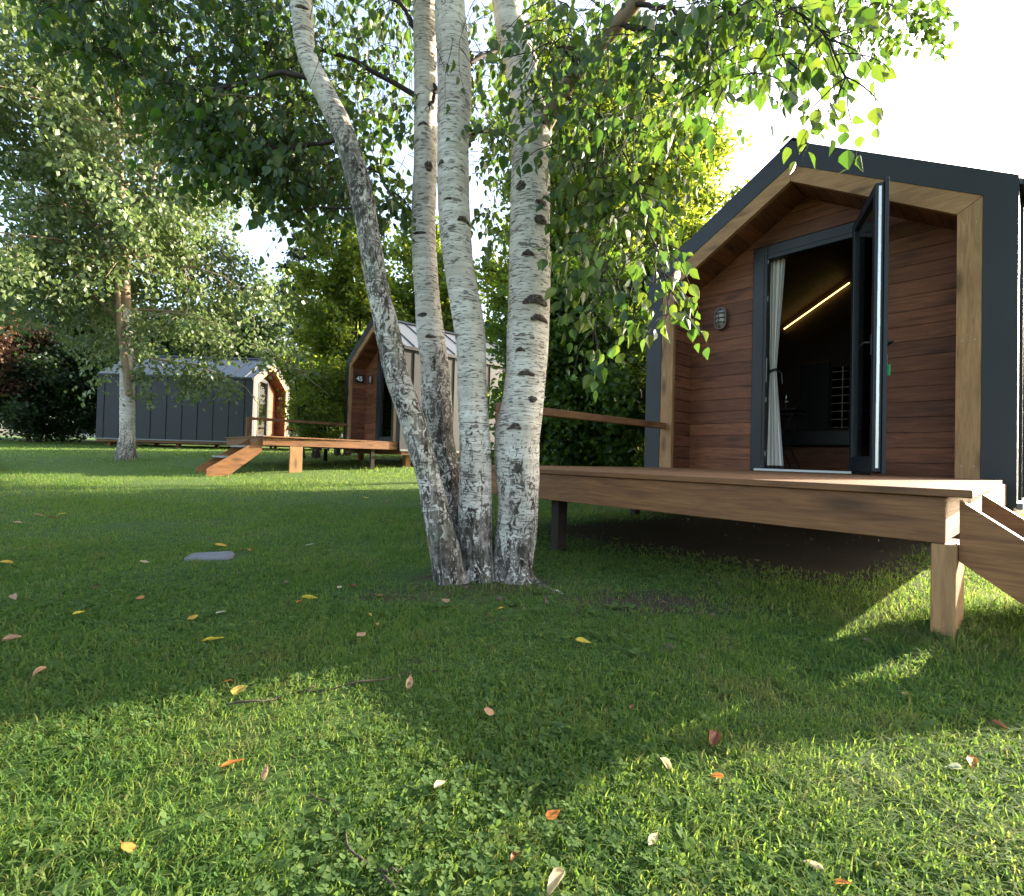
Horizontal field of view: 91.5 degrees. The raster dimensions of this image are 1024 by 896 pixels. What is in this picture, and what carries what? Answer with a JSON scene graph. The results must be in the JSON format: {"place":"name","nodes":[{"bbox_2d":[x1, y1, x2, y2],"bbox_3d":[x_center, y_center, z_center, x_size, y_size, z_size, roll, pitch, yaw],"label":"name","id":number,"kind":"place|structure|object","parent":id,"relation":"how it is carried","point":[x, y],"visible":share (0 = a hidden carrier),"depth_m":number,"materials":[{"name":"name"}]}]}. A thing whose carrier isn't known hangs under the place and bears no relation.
{"place":"outdoors","nodes":[
{"label":"outdoors","id":0,"kind":"place"},
{"bbox_2d":[72,432,610,451],"bbox_3d":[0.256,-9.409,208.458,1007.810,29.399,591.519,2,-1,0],"label":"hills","id":1,"kind":"structure","parent":0,"point":[94,436],"depth_m":274.78,"materials":[{"name":"plant"}]},
{"bbox_2d":[0,436,1023,895],"bbox_3d":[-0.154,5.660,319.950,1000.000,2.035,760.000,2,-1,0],"label":"lawn ground","id":2,"kind":"structure","parent":0,"point":[794,550],"depth_m":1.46,"materials":[{"name":"green plant"}]},
{"bbox_2d":[0,560,12,563],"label":"fallen leaf","id":3,"kind":"object","parent":2,"relation":"on","point":[6,561],"visible":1,"depth_m":2.23,"materials":[{"name":"yellow plant"}]},
{"bbox_2d":[1,634,21,640],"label":"fallen leaf","id":4,"kind":"object","parent":2,"relation":"on","point":[11,636],"visible":1,"depth_m":1.36,"materials":[{"name":"beige plant"}]},
{"bbox_2d":[9,593,16,599],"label":"fallen leaf","id":5,"kind":"object","parent":2,"relation":"on","point":[13,596],"visible":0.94,"depth_m":1.73,"materials":[{"name":"beige plant"}]},
{"bbox_2d":[0,278,72,435],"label":"deciduous tree","id":6,"kind":"object","parent":2,"relation":"on","point":[31,295],"visible":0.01,"depth_m":22.69,"materials":[{"name":"green plant"}]},
{"bbox_2d":[32,666,45,675],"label":"fallen leaf","id":7,"kind":"object","parent":2,"relation":"on","point":[38,669],"visible":1,"depth_m":1.17,"materials":[{"name":"beige plant"}]},
{"bbox_2d":[0,310,93,404],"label":"copper tree","id":8,"kind":"object","parent":2,"relation":"on","point":[5,351],"visible":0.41,"depth_m":17.94,"materials":[{"name":"red plant"}]},
{"bbox_2d":[0,321,111,442],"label":"hedge shrub","id":9,"kind":"object","parent":2,"relation":"on","point":[26,418],"visible":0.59,"depth_m":18.51,"materials":[{"name":"green plant"}]},
{"bbox_2d":[7,289,178,439],"bbox_3d":[-19.270,-3.917,23.867,8.989,7.298,9.230,2,-1,0],"label":"deciduous tree","id":10,"kind":"object","parent":2,"relation":"on","point":[53,323],"visible":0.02,"depth_m":22.07,"materials":[{"name":"green plant"}]},
{"bbox_2d":[27,336,185,443],"bbox_3d":[-15.539,-2.345,20.529,5.780,4.667,5.243,2,-1,-36],"label":"hedge shrub","id":11,"kind":"object","parent":2,"relation":"on","point":[89,411],"visible":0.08,"depth_m":18.86,"materials":[{"name":"green plant"}]},
{"bbox_2d":[120,840,135,851],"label":"fallen leaf","id":12,"kind":"object","parent":2,"relation":"on","point":[128,846],"visible":1,"depth_m":0.66,"materials":[{"name":"yellow plant"}]},
{"bbox_2d":[0,0,341,460],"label":"birch tree","id":13,"kind":"object","parent":2,"relation":"on","point":[76,166],"visible":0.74,"depth_m":10.54,"materials":[{"name":"green plant"}]},
{"bbox_2d":[94,355,289,448],"bbox_3d":[-11.804,-1.531,18.876,5.420,3.894,3.010,2,-1,-1],"label":"cabin","id":14,"kind":"object","parent":2,"relation":"on","point":[165,421],"visible":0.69,"depth_m":17.43,"materials":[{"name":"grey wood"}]},
{"bbox_2d":[256,379,268,435],"bbox_3d":[-9.478,-1.482,18.948,0.141,2.218,0.803,2,-1,-1],"label":"door","id":15,"kind":"structure","parent":14,"relation":"in","point":[263,389],"depth_m":19.04,"materials":[{"name":"glass"}]},
{"bbox_2d":[187,615,197,618],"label":"fallen leaf","id":16,"kind":"object","parent":2,"relation":"on","point":[192,617],"visible":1,"depth_m":1.57,"materials":[{"name":"yellow plant"}]},
{"bbox_2d":[184,551,234,560],"bbox_3d":[-1.534,0.571,2.534,0.220,0.063,0.184,2,-1,-20],"label":"flat stone","id":17,"kind":"object","parent":2,"relation":"on","point":[204,556],"visible":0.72,"depth_m":2.50,"materials":[{"name":"grey stone"}]},
{"bbox_2d":[201,636,223,640],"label":"fallen leaf","id":18,"kind":"object","parent":2,"relation":"on","point":[211,638],"visible":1,"depth_m":1.40,"materials":[{"name":"yellow plant"}]},
{"bbox_2d":[135,287,305,414],"bbox_3d":[-14.583,-4.002,25.321,8.572,7.641,8.051,2,-1,-33],"label":"deciduous tree","id":19,"kind":"object","parent":2,"relation":"on","point":[266,338],"visible":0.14,"depth_m":24.04,"materials":[{"name":"green plant"}]},
{"bbox_2d":[221,758,243,766],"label":"fallen leaf","id":20,"kind":"object","parent":2,"relation":"on","point":[228,762],"visible":1,"depth_m":0.85,"materials":[{"name":"orange plant"}]},
{"bbox_2d":[231,685,247,694],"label":"fallen leaf","id":21,"kind":"object","parent":2,"relation":"on","point":[236,690],"visible":1,"depth_m":1.11,"materials":[{"name":"yellow plant"}]},
{"bbox_2d":[261,764,267,780],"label":"fallen leaf","id":22,"kind":"object","parent":2,"relation":"on","point":[264,773],"visible":1,"depth_m":0.82,"materials":[{"name":"beige plant"}]},
{"bbox_2d":[196,417,397,475],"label":"wooden deck","id":23,"kind":"structure","parent":2,"relation":"on","point":[243,451],"depth_m":9.40,"materials":[{"name":"brown wood"}]},
{"bbox_2d":[262,228,332,437],"bbox_3d":[-13.937,-6.557,32.391,7.272,15.269,6.804,1,-1,24],"label":"tree","id":24,"kind":"object","parent":2,"relation":"on","point":[293,255],"visible":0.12,"depth_m":31.58,"materials":[{"name":"green plant"}]},
{"bbox_2d":[268,344,347,458],"bbox_3d":[-5.121,-1.123,13.338,2.414,2.886,3.020,2,-1,0],"label":"garden shrub","id":25,"kind":"object","parent":2,"relation":"on","point":[317,403],"visible":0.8,"depth_m":12.94,"materials":[{"name":"green plant"}]},
{"bbox_2d":[302,594,319,598],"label":"fallen leaf","id":26,"kind":"object","parent":2,"relation":"on","point":[307,596],"visible":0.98,"depth_m":1.81,"materials":[{"name":"yellow plant"}]},
{"bbox_2d":[225,669,438,705],"bbox_3d":[-0.404,0.548,1.171,0.468,0.022,0.075,2,-1,-28],"label":"fallen twig","id":27,"kind":"object","parent":2,"relation":"on","point":[265,700],"visible":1,"depth_m":1.13,"materials":[{"name":"brown wood"}]},
{"bbox_2d":[288,267,395,438],"bbox_3d":[-8.305,-4.663,25.565,7.203,9.296,6.990,1,-1,27],"label":"maple tree","id":28,"kind":"object","parent":2,"relation":"on","point":[363,328],"visible":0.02,"depth_m":24.62,"materials":[{"name":"green plant"}]},
{"bbox_2d":[273,213,415,455],"bbox_3d":[-5.117,-3.552,15.366,4.638,7.638,4.368,2,-1,0],"label":"maple tree","id":29,"kind":"object","parent":2,"relation":"on","point":[329,324],"visible":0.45,"depth_m":14.55,"materials":[{"name":"green plant"}]},
{"bbox_2d":[309,793,412,891],"bbox_3d":[-0.220,0.546,0.701,0.248,0.022,0.050,1,-1,38],"label":"fallen twig","id":30,"kind":"object","parent":2,"relation":"on","point":[386,878],"visible":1,"depth_m":0.66,"materials":[{"name":"brown wood"}]},
{"bbox_2d":[357,631,366,635],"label":"fallen leaf","id":31,"kind":"object","parent":2,"relation":"on","point":[361,634],"visible":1,"depth_m":1.46,"materials":[{"name":"beige plant"}]},
{"bbox_2d":[406,675,412,689],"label":"fallen leaf","id":32,"kind":"object","parent":2,"relation":"on","point":[410,679],"visible":1,"depth_m":1.16,"materials":[{"name":"beige plant"}]},
{"bbox_2d":[381,215,483,332],"bbox_3d":[-2.939,-3.950,18.038,3.977,8.443,4.373,1,-1,32],"label":"maple tree","id":33,"kind":"object","parent":2,"relation":"on","point":[404,255],"visible":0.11,"depth_m":17.21,"materials":[{"name":"green plant"}]},
{"bbox_2d":[434,780,445,787],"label":"fallen leaf","id":34,"kind":"object","parent":2,"relation":"on","point":[438,783],"visible":1,"depth_m":0.81,"materials":[{"name":"beige plant"}]},
{"bbox_2d":[343,317,544,466],"bbox_3d":[-1.356,-1.158,13.673,5.420,3.894,3.011,3,-1,-42],"label":"cabin","id":35,"kind":"object","parent":2,"relation":"on","point":[370,413],"visible":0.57,"depth_m":12.41,"materials":[{"name":"brown wood"}]},
{"bbox_2d":[376,355,393,441],"bbox_3d":[-3.056,-1.250,12.086,0.141,2.219,0.803,3,-1,-42],"label":"door","id":36,"kind":"structure","parent":35,"relation":"in","point":[385,410],"depth_m":12.24,"materials":[{"name":"metal"}]},
{"bbox_2d":[0,0,960,593],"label":"birch tree","id":37,"kind":"object","parent":2,"relation":"on","point":[282,154],"visible":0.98,"depth_m":2.17,"materials":[{"name":"green plant"}]},
{"bbox_2d":[484,705,494,715],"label":"fallen leaf","id":38,"kind":"object","parent":2,"relation":"on","point":[489,711],"visible":1,"depth_m":1.04,"materials":[{"name":"beige plant"}]},
{"bbox_2d":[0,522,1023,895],"bbox_3d":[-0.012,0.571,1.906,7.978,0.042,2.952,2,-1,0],"label":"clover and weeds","id":39,"kind":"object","parent":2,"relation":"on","point":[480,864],"visible":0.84,"depth_m":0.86,"materials":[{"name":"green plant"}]},
{"bbox_2d":[511,851,519,860],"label":"fallen leaf","id":40,"kind":"object","parent":2,"relation":"on","point":[513,856],"visible":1,"depth_m":0.67,"materials":[{"name":"brown plant"}]},
{"bbox_2d":[477,212,553,342],"bbox_3d":[0.648,-3.965,18.112,5.060,8.647,4.451,1,-1,39],"label":"maple tree","id":41,"kind":"object","parent":2,"relation":"on","point":[497,302],"visible":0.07,"depth_m":17.66,"materials":[{"name":"green plant"}]},
{"bbox_2d":[546,809,559,819],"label":"fallen leaf","id":42,"kind":"object","parent":2,"relation":"on","point":[552,814],"visible":1,"depth_m":0.74,"materials":[{"name":"orange plant"}]},
{"bbox_2d":[546,867,564,895],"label":"fallen leaf","id":43,"kind":"object","parent":2,"relation":"on","point":[556,876],"visible":1,"depth_m":0.63,"materials":[{"name":"beige plant"}]},
{"bbox_2d":[484,246,638,466],"bbox_3d":[0.638,-1.081,7.382,2.611,3.525,3.215,2,-1,0],"label":"leafy shrub","id":44,"kind":"object","parent":2,"relation":"on","point":[563,391],"visible":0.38,"depth_m":6.73,"materials":[{"name":"green plant"}]},
{"bbox_2d":[575,637,590,642],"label":"fallen leaf","id":45,"kind":"object","parent":2,"relation":"on","point":[581,639],"visible":1,"depth_m":1.46,"materials":[{"name":"yellow plant"}]},
{"bbox_2d":[237,512,930,658],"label":"leaf litter","id":46,"kind":"object","parent":2,"relation":"on","point":[547,601],"visible":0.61,"depth_m":1.99,"materials":[{"name":"brown plant"}]},
{"bbox_2d":[470,0,720,437],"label":"leafy tree","id":47,"kind":"object","parent":2,"relation":"on","point":[556,176],"visible":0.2,"depth_m":8.83,"materials":[{"name":"green plant"}]},
{"bbox_2d":[556,240,688,466],"bbox_3d":[1.690,-1.055,7.266,2.990,3.568,3.295,2,-1,0],"label":"leafy shrub","id":48,"kind":"object","parent":2,"relation":"on","point":[624,445],"visible":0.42,"depth_m":6.48,"materials":[{"name":"green plant"}]},
{"bbox_2d":[648,829,658,844],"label":"fallen leaf","id":49,"kind":"object","parent":2,"relation":"on","point":[653,836],"visible":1,"depth_m":0.70,"materials":[{"name":"beige plant"}]},
{"bbox_2d":[658,755,670,770],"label":"fallen leaf","id":50,"kind":"object","parent":2,"relation":"on","point":[666,762],"visible":1,"depth_m":0.87,"materials":[{"name":"beige plant"}]},
{"bbox_2d":[613,81,752,313],"bbox_3d":[3.214,-3.721,10.981,4.042,8.731,3.914,2,-1,-25],"label":"leafy tree","id":51,"kind":"object","parent":2,"relation":"on","point":[696,209],"visible":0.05,"depth_m":10.31,"materials":[{"name":"green plant"}]},
{"bbox_2d":[709,729,720,745],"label":"fallen leaf","id":52,"kind":"object","parent":2,"relation":"on","point":[714,735],"visible":1,"depth_m":0.96,"materials":[{"name":"brown plant"}]},
{"bbox_2d":[710,772,723,777],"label":"fallen leaf","id":53,"kind":"object","parent":2,"relation":"on","point":[718,775],"visible":1,"depth_m":0.84,"materials":[{"name":"orange plant"}]},
{"bbox_2d":[491,402,1023,641],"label":"wooden deck","id":54,"kind":"structure","parent":2,"relation":"on","point":[981,520],"depth_m":1.93,"materials":[{"name":"brown wood"}]},
{"bbox_2d":[799,860,823,869],"bbox_3d":[0.398,0.555,0.665,0.032,0.004,0.010,-19,1,45],"label":"fallen leaf","id":55,"kind":"object","parent":2,"relation":"on","point":[815,864],"visible":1,"depth_m":0.66,"materials":[{"name":"beige plant"}]},
{"bbox_2d":[644,137,1023,538],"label":"cabin","id":56,"kind":"object","parent":2,"relation":"on","point":[912,269],"visible":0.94,"depth_m":4.27,"materials":[{"name":"brown wood"}]},
{"bbox_2d":[767,259,784,468],"bbox_3d":[2.663,-0.838,5.040,0.083,2.128,0.183,3,-1,-42],"label":"curtain","id":57,"kind":"object","parent":56,"relation":"hanging from","point":[774,453],"visible":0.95,"depth_m":5.04,"materials":[{"name":"fabric"}]},
{"bbox_2d":[775,408,805,469],"bbox_3d":[2.963,-0.082,5.446,0.340,0.666,0.340,3,-1,-42],"label":"folding table","id":58,"kind":"object","parent":56,"relation":"in","point":[789,412],"visible":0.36,"depth_m":5.40,"materials":[{"name":"black metal"}]},
{"bbox_2d":[774,428,848,470],"bbox_3d":[4.024,0.037,6.006,0.910,0.500,2.000,3,-1,-42],"label":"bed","id":59,"kind":"object","parent":56,"relation":"in","point":[820,449],"visible":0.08,"depth_m":5.83,"materials":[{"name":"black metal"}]},
{"bbox_2d":[849,177,893,473],"bbox_3d":[2.906,-0.906,4.078,0.200,2.218,0.803,1,-1,23],"label":"door","id":60,"kind":"structure","parent":56,"relation":"in","point":[870,230],"depth_m":3.95,"materials":[{"name":"metal"}]},
{"bbox_2d":[887,355,889,375],"bbox_3d":[2.818,-0.622,3.748,0.008,0.160,0.044,3,-1,-42],"label":"key tag","id":61,"kind":"object","parent":60,"relation":"hanging from","point":[888,369],"visible":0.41,"depth_m":3.74,"materials":[{"name":"plastic"}]},
{"bbox_2d":[835,878,852,883],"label":"fallen leaf","id":62,"kind":"object","parent":2,"relation":"on","point":[839,881],"visible":1,"depth_m":0.64,"materials":[{"name":"orange plant"}]},
{"bbox_2d":[948,763,962,768],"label":"fallen leaf","id":63,"kind":"object","parent":2,"relation":"on","point":[954,765],"visible":1,"depth_m":0.89,"materials":[{"name":"white plant"}]},
{"bbox_2d":[967,755,977,770],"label":"fallen leaf","id":64,"kind":"object","parent":2,"relation":"on","point":[972,758],"visible":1,"depth_m":0.91,"materials":[{"name":"orange plant"}]},
{"bbox_2d":[991,720,1012,729],"bbox_3d":[1.022,0.577,1.040,0.010,0.009,0.037,2,-1,-33],"label":"fallen leaf","id":65,"kind":"object","parent":2,"relation":"on","point":[999,723],"visible":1,"depth_m":1.04,"materials":[{"name":"brown plant"}]},
{"bbox_2d":[0,0,1023,436],"label":"sky","id":66,"kind":"structure","parent":0,"point":[966,109],"materials":[{"name":"white"}]}
]}

